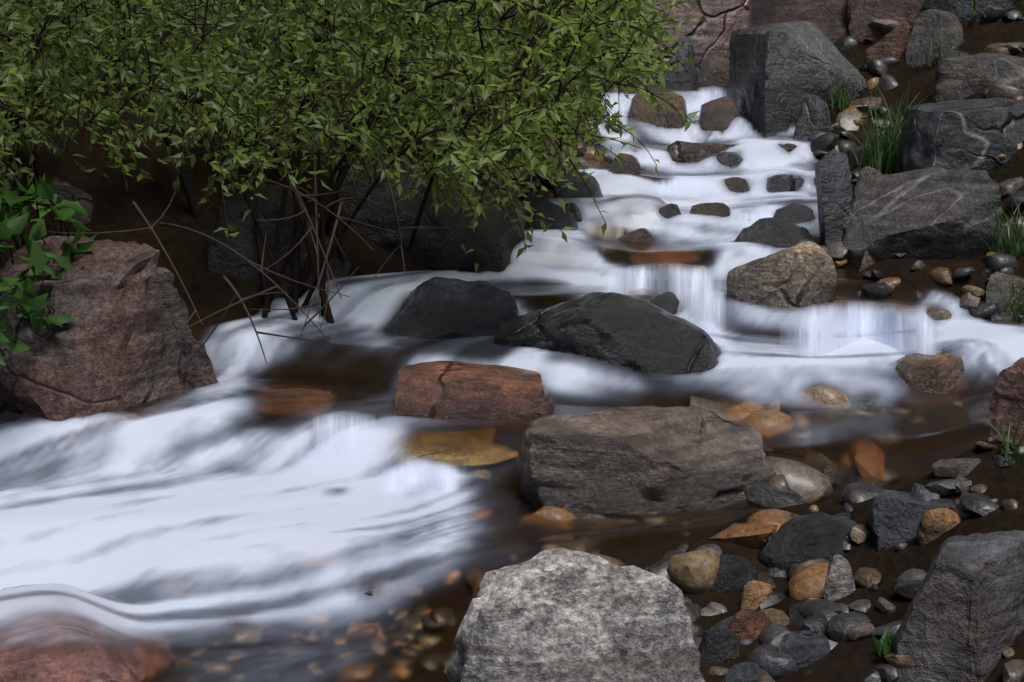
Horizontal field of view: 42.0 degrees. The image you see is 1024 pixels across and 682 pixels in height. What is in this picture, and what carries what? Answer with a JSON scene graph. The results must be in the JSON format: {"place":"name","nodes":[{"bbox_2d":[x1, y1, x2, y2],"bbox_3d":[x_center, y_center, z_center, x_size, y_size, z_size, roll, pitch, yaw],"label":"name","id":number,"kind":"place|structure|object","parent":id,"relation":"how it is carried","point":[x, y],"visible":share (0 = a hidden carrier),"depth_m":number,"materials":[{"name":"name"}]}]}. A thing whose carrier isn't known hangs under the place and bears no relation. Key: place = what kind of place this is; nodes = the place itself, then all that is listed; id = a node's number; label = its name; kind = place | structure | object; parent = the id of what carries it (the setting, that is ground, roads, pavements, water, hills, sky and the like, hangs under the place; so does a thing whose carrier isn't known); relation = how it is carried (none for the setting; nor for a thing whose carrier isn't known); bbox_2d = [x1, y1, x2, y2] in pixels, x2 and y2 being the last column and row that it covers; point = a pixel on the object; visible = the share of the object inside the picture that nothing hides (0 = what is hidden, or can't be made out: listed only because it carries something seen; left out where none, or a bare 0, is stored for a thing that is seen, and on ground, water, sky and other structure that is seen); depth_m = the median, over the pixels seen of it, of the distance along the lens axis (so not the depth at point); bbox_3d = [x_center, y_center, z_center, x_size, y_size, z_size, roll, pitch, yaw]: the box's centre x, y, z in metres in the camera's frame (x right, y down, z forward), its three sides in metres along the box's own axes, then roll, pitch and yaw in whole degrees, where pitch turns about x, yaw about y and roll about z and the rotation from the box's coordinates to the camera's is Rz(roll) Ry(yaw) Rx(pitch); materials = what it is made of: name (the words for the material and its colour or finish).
{"place":"outdoors","nodes":[
{"label":"outdoors","id":0,"kind":"place"},
{"bbox_2d":[0,178,81,354],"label":"broadleaf stems","id":1,"kind":"object","parent":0,"point":[23,242],"visible":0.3,"depth_m":3.34,"materials":[{"name":"green plant"}]},
{"bbox_2d":[0,83,1023,681],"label":"stream water","id":2,"kind":"structure","parent":0,"point":[168,539],"depth_m":3.04,"materials":[{"name":"white liquid"}]},
{"bbox_2d":[318,88,933,491],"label":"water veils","id":3,"kind":"object","parent":2,"relation":"on","point":[821,333],"visible":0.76,"depth_m":3.58,"materials":[{"name":"white liquid"}]},
{"bbox_2d":[0,0,1023,681],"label":"ground","id":4,"kind":"structure","parent":0,"point":[210,292],"depth_m":3.81,"materials":[{"name":"brown soil"}]},
{"bbox_2d":[0,410,33,425],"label":"flat rock","id":5,"kind":"object","parent":4,"relation":"on","point":[8,417],"visible":0.18,"depth_m":3.09,"materials":[{"name":"grey stone"}]},
{"bbox_2d":[49,177,92,224],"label":"rock","id":6,"kind":"object","parent":4,"relation":"on","point":[83,199],"visible":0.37,"depth_m":3.74,"materials":[{"name":"grey stone"}]},
{"bbox_2d":[0,628,145,681],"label":"rock","id":7,"kind":"object","parent":4,"relation":"on","point":[83,656],"visible":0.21,"depth_m":2.20,"materials":[{"name":"red stone"}]},
{"bbox_2d":[0,236,217,420],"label":"boulder","id":8,"kind":"object","parent":4,"relation":"on","point":[107,350],"visible":0.52,"depth_m":3.17,"materials":[{"name":"brown stone"}]},
{"bbox_2d":[47,136,449,379],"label":"dead twigs","id":9,"kind":"object","parent":4,"relation":"on","point":[304,211],"visible":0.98,"depth_m":3.37,"materials":[{"name":"brown wood"}]},
{"bbox_2d":[204,184,349,298],"bbox_3d":[-0.689,-0.181,3.938,0.438,0.560,0.227,-2,12,-10],"label":"boulder","id":10,"kind":"object","parent":4,"relation":"on","point":[221,259],"visible":0.32,"depth_m":3.83,"materials":[{"name":"grey stone"}]},
{"bbox_2d":[269,388,331,398],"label":"rock","id":11,"kind":"object","parent":4,"relation":"on","point":[288,393],"visible":0.24,"depth_m":3.37,"materials":[{"name":"brown stone"}]},
{"bbox_2d":[0,0,699,323],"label":"shrub","id":12,"kind":"object","parent":4,"relation":"on","point":[642,7],"depth_m":3.47,"materials":[{"name":"green plant"}]},
{"bbox_2d":[334,156,526,273],"bbox_3d":[-0.264,-0.348,4.219,0.628,0.477,0.375,3,12,13],"label":"boulder","id":13,"kind":"object","parent":4,"relation":"on","point":[497,242],"visible":0.33,"depth_m":4.05,"materials":[{"name":"grey stone"}]},
{"bbox_2d":[402,441,496,463],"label":"yellow rock","id":14,"kind":"object","parent":4,"relation":"on","point":[439,452],"visible":0.41,"depth_m":3.06,"materials":[{"name":"yellow stone"}]},
{"bbox_2d":[381,276,518,338],"bbox_3d":[-0.170,-0.028,3.804,0.429,0.312,0.238,0,12,0],"label":"rock","id":15,"kind":"object","parent":4,"relation":"on","point":[437,307],"visible":0.52,"depth_m":3.73,"materials":[{"name":"grey stone"}]},
{"bbox_2d":[392,361,553,420],"bbox_3d":[-0.093,0.196,3.318,0.421,0.267,0.265,0,12,0],"label":"rock","id":16,"kind":"object","parent":4,"relation":"on","point":[453,390],"visible":0.51,"depth_m":3.22,"materials":[{"name":"brown stone"}]},
{"bbox_2d":[0,0,1023,657],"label":"broadleaf plants","id":17,"kind":"object","parent":4,"relation":"on","point":[38,258],"visible":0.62,"depth_m":3.11,"materials":[{"name":"green plant"}]},
{"bbox_2d":[523,191,578,229],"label":"rock","id":18,"kind":"object","parent":4,"relation":"on","point":[559,216],"visible":0.36,"depth_m":4.32,"materials":[{"name":"grey stone"}]},
{"bbox_2d":[540,137,572,172],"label":"rock","id":19,"kind":"object","parent":4,"relation":"on","point":[568,163],"visible":0.09,"depth_m":4.70,"materials":[{"name":"grey stone"}]},
{"bbox_2d":[443,548,704,681],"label":"granite rock","id":20,"kind":"object","parent":4,"relation":"on","point":[558,615],"visible":1,"depth_m":1.99,"materials":[{"name":"grey stone"}]},
{"bbox_2d":[565,202,583,227],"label":"rock","id":21,"kind":"object","parent":4,"relation":"on","point":[575,209],"visible":0.2,"depth_m":4.39,"materials":[{"name":"grey stone"}]},
{"bbox_2d":[125,7,1023,681],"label":"gravel pebbles","id":22,"kind":"object","parent":4,"relation":"on","point":[791,483],"depth_m":2.49,"materials":[{"name":"grey stone"}]},
{"bbox_2d":[698,629,738,665],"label":"rock","id":23,"kind":"object","parent":22,"relation":"on","point":[717,646],"visible":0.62,"depth_m":2.14,"materials":[{"name":"grey stone"}]},
{"bbox_2d":[776,630,830,669],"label":"rock","id":24,"kind":"object","parent":22,"relation":"on","point":[803,648],"visible":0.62,"depth_m":2.07,"materials":[{"name":"grey stone"}]},
{"bbox_2d":[553,172,602,211],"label":"rock","id":25,"kind":"object","parent":4,"relation":"on","point":[591,183],"visible":0.28,"depth_m":4.55,"materials":[{"name":"grey stone"}]},
{"bbox_2d":[574,162,588,169],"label":"rock","id":26,"kind":"object","parent":4,"relation":"on","point":[584,166],"visible":0.09,"depth_m":4.74,"materials":[{"name":"stone"}]},
{"bbox_2d":[574,514,604,538],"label":"rock","id":27,"kind":"object","parent":4,"relation":"on","point":[593,516],"visible":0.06,"depth_m":2.78,"materials":[{"name":"grey stone"}]},
{"bbox_2d":[575,136,606,151],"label":"rock","id":28,"kind":"object","parent":4,"relation":"on","point":[586,143],"visible":0.16,"depth_m":4.92,"materials":[{"name":"grey stone"}]},
{"bbox_2d":[594,68,614,87],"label":"rock","id":29,"kind":"object","parent":4,"relation":"on","point":[607,84],"visible":0.01,"depth_m":5.50,"materials":[{"name":"grey stone"}]},
{"bbox_2d":[494,292,721,375],"bbox_3d":[0.258,0.025,3.622,0.649,0.332,0.281,6,13,26],"label":"rock","id":30,"kind":"object","parent":4,"relation":"on","point":[633,334],"visible":0.51,"depth_m":3.47,"materials":[{"name":"grey stone"}]},
{"bbox_2d":[609,153,639,173],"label":"rock","id":31,"kind":"object","parent":4,"relation":"on","point":[633,164],"visible":0.37,"depth_m":4.72,"materials":[{"name":"brown stone"}]},
{"bbox_2d":[618,228,651,241],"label":"rock","id":32,"kind":"object","parent":4,"relation":"on","point":[641,235],"visible":0.24,"depth_m":4.33,"materials":[{"name":"brown stone"}]},
{"bbox_2d":[516,406,775,517],"bbox_3d":[0.305,0.340,2.923,0.591,0.377,0.265,0,12,0],"label":"grey rock","id":33,"kind":"object","parent":4,"relation":"on","point":[643,460],"visible":0.65,"depth_m":2.82,"materials":[{"name":"grey stone"}]},
{"bbox_2d":[628,86,671,92],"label":"rock","id":34,"kind":"object","parent":4,"relation":"on","point":[652,88],"visible":0.06,"depth_m":5.34,"materials":[{"name":"grey stone"}]},
{"bbox_2d":[625,91,687,128],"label":"brown rock","id":35,"kind":"object","parent":4,"relation":"on","point":[643,112],"visible":0.34,"depth_m":5.12,"materials":[{"name":"brown stone"}]},
{"bbox_2d":[655,202,663,209],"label":"rock","id":36,"kind":"object","parent":4,"relation":"on","point":[658,205],"visible":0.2,"depth_m":4.46,"materials":[{"name":"white stone"}]},
{"bbox_2d":[649,292,686,314],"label":"rock","id":37,"kind":"object","parent":4,"relation":"on","point":[669,302],"visible":0.23,"depth_m":3.82,"materials":[{"name":"grey stone"}]},
{"bbox_2d":[657,203,680,218],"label":"rock","id":38,"kind":"object","parent":4,"relation":"on","point":[670,210],"visible":0.29,"depth_m":4.41,"materials":[{"name":"grey stone"}]},
{"bbox_2d":[670,90,700,95],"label":"waterfall","id":39,"kind":"structure","parent":4,"relation":"on","point":[684,92],"depth_m":5.36,"materials":[{"name":"white liquid"}]},
{"bbox_2d":[622,0,751,85],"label":"boulder","id":40,"kind":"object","parent":4,"relation":"on","point":[710,27],"depth_m":5.52,"materials":[{"name":"stone"}]},
{"bbox_2d":[664,36,697,89],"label":"rock","id":41,"kind":"object","parent":40,"relation":"attached to","point":[684,79],"visible":0.24,"depth_m":5.48,"materials":[{"name":"grey stone"}]},
{"bbox_2d":[696,55,728,84],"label":"rock","id":42,"kind":"object","parent":40,"relation":"attached to","point":[714,69],"visible":0.36,"depth_m":5.49,"materials":[{"name":"brown stone"}]},
{"bbox_2d":[667,140,741,164],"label":"brown rock","id":43,"kind":"object","parent":4,"relation":"on","point":[684,153],"visible":0.32,"depth_m":4.88,"materials":[{"name":"stone"}]},
{"bbox_2d":[690,202,730,217],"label":"rock","id":44,"kind":"object","parent":4,"relation":"on","point":[719,210],"visible":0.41,"depth_m":4.41,"materials":[{"name":"brown stone"}]},
{"bbox_2d":[697,96,740,133],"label":"brown rock","id":45,"kind":"object","parent":4,"relation":"on","point":[721,114],"visible":0.41,"depth_m":5.08,"materials":[{"name":"brown stone"}]},
{"bbox_2d":[603,0,848,55],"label":"boulder","id":46,"kind":"object","parent":4,"relation":"on","point":[827,17],"visible":0.02,"depth_m":5.64,"materials":[{"name":"brown stone"}]},
{"bbox_2d":[713,152,742,168],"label":"rock","id":47,"kind":"object","parent":4,"relation":"on","point":[731,160],"visible":0.27,"depth_m":4.85,"materials":[{"name":"grey stone"}]},
{"bbox_2d":[710,555,757,592],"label":"rock","id":48,"kind":"object","parent":4,"relation":"on","point":[735,573],"visible":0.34,"depth_m":2.37,"materials":[{"name":"grey stone"}]},
{"bbox_2d":[724,177,749,193],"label":"rock","id":49,"kind":"object","parent":4,"relation":"on","point":[737,185],"visible":0.23,"depth_m":4.61,"materials":[{"name":"brown stone"}]},
{"bbox_2d":[723,661,762,681],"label":"rock","id":50,"kind":"object","parent":4,"relation":"on","point":[745,671],"visible":1,"depth_m":2.02,"materials":[{"name":"grey stone"}]},
{"bbox_2d":[728,608,772,639],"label":"brown pebble","id":51,"kind":"object","parent":4,"relation":"on","point":[750,623],"visible":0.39,"depth_m":2.20,"materials":[{"name":"brown stone"}]},
{"bbox_2d":[740,580,772,609],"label":"rock","id":52,"kind":"object","parent":4,"relation":"on","point":[755,593],"visible":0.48,"depth_m":2.30,"materials":[{"name":"brown stone"}]},
{"bbox_2d":[734,217,813,247],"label":"black rock","id":53,"kind":"object","parent":4,"relation":"on","point":[773,232],"visible":0.29,"depth_m":4.18,"materials":[{"name":"grey stone"}]},
{"bbox_2d":[726,242,836,307],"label":"granite rock","id":54,"kind":"object","parent":4,"relation":"on","point":[802,275],"visible":0.64,"depth_m":3.81,"materials":[{"name":"stone"}]},
{"bbox_2d":[766,174,804,192],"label":"rock","id":55,"kind":"object","parent":4,"relation":"on","point":[784,183],"visible":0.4,"depth_m":4.58,"materials":[{"name":"grey stone"}]},
{"bbox_2d":[778,143,796,152],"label":"rock","id":56,"kind":"object","parent":4,"relation":"on","point":[788,148],"visible":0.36,"depth_m":4.85,"materials":[{"name":"stone"}]},
{"bbox_2d":[773,202,815,238],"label":"rock","id":57,"kind":"object","parent":4,"relation":"on","point":[797,214],"visible":0.32,"depth_m":4.37,"materials":[{"name":"grey stone"}]},
{"bbox_2d":[727,21,865,137],"bbox_3d":[1.123,-0.958,5.218,0.538,0.576,0.338,-4,13,-20],"label":"boulder","id":58,"kind":"object","parent":4,"relation":"on","point":[777,71],"visible":0.59,"depth_m":5.05,"materials":[{"name":"grey stone"}]},
{"bbox_2d":[757,512,856,571],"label":"black rock","id":59,"kind":"object","parent":4,"relation":"on","point":[801,539],"visible":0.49,"depth_m":2.42,"materials":[{"name":"black stone"}]},
{"bbox_2d":[793,94,831,144],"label":"rock","id":60,"kind":"object","parent":4,"relation":"on","point":[813,118],"visible":0.48,"depth_m":4.91,"materials":[{"name":"grey stone"}]},
{"bbox_2d":[815,149,853,248],"bbox_3d":[1.026,-0.332,4.195,0.176,0.539,0.056,-4,13,-17],"label":"upright slab","id":61,"kind":"object","parent":4,"relation":"on","point":[835,204],"visible":0.41,"depth_m":4.14,"materials":[{"name":"grey stone"}]},
{"bbox_2d":[823,554,854,600],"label":"rock","id":62,"kind":"object","parent":4,"relation":"on","point":[839,582],"visible":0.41,"depth_m":2.24,"materials":[{"name":"grey stone"}]},
{"bbox_2d":[858,250,874,271],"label":"tan rock","id":63,"kind":"object","parent":4,"relation":"on","point":[866,260],"visible":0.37,"depth_m":4.08,"materials":[{"name":"brown stone"}]},
{"bbox_2d":[814,300,922,311],"bbox_3d":[1.034,-0.111,3.957,0.435,0.053,0.431,0,12,0],"label":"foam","id":64,"kind":"object","parent":4,"relation":"on","point":[838,305],"visible":0.12,"depth_m":3.80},
{"bbox_2d":[855,166,882,195],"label":"rock","id":65,"kind":"object","parent":4,"relation":"on","point":[865,171],"visible":0.13,"depth_m":4.43,"materials":[{"name":"beige stone"}]},
{"bbox_2d":[845,0,923,43],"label":"boulder","id":66,"kind":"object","parent":4,"relation":"on","point":[859,14],"depth_m":5.49,"materials":[{"name":"brown stone"}]},
{"bbox_2d":[864,24,910,64],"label":"brown rock","id":67,"kind":"object","parent":4,"relation":"on","point":[893,43],"visible":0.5,"depth_m":5.29,"materials":[{"name":"brown stone"}]},
{"bbox_2d":[867,490,950,551],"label":"flat rock","id":68,"kind":"object","parent":4,"relation":"on","point":[894,518],"visible":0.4,"depth_m":2.35,"materials":[{"name":"grey stone"}]},
{"bbox_2d":[815,33,1023,466],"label":"grass tufts","id":69,"kind":"object","parent":4,"relation":"on","point":[887,150],"visible":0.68,"depth_m":4.55,"materials":[{"name":"green plant"}]},
{"bbox_2d":[843,167,1004,265],"bbox_3d":[1.282,-0.327,4.122,0.500,0.411,0.268,5,13,21],"label":"boulder","id":70,"kind":"object","parent":4,"relation":"on","point":[909,214],"visible":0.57,"depth_m":4.04,"materials":[{"name":"grey stone"}]},
{"bbox_2d":[895,351,964,394],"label":"orange rock","id":71,"kind":"object","parent":4,"relation":"on","point":[938,373],"visible":0.36,"depth_m":3.35,"materials":[{"name":"brown stone"}]},
{"bbox_2d":[905,9,963,67],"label":"rock","id":72,"kind":"object","parent":4,"relation":"on","point":[934,24],"visible":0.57,"depth_m":5.19,"materials":[{"name":"grey stone"}]},
{"bbox_2d":[916,508,960,544],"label":"rock","id":73,"kind":"object","parent":4,"relation":"on","point":[935,523],"visible":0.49,"depth_m":2.27,"materials":[{"name":"brown stone"}]},
{"bbox_2d":[892,530,1023,681],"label":"dark rock","id":74,"kind":"object","parent":4,"relation":"on","point":[963,619],"visible":0.94,"depth_m":1.96,"materials":[{"name":"grey stone"}]},
{"bbox_2d":[897,98,1023,174],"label":"boulder","id":75,"kind":"object","parent":4,"relation":"on","point":[978,134],"visible":0.55,"depth_m":4.33,"materials":[{"name":"grey stone"}]},
{"bbox_2d":[922,0,1013,22],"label":"boulder","id":76,"kind":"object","parent":4,"relation":"on","point":[963,10],"depth_m":5.27,"materials":[{"name":"stone"}]},
{"bbox_2d":[930,53,1023,102],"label":"rock","id":77,"kind":"object","parent":4,"relation":"on","point":[960,77],"visible":0.68,"depth_m":4.82,"materials":[{"name":"grey stone"}]},
{"bbox_2d":[985,271,1023,313],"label":"rock","id":78,"kind":"object","parent":4,"relation":"on","point":[1002,281],"visible":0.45,"depth_m":3.73,"materials":[{"name":"grey stone"}]},
{"bbox_2d":[989,357,1023,446],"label":"pink rock","id":79,"kind":"object","parent":4,"relation":"on","point":[1006,405],"visible":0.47,"depth_m":2.41,"materials":[{"name":"stone"}]}
]}

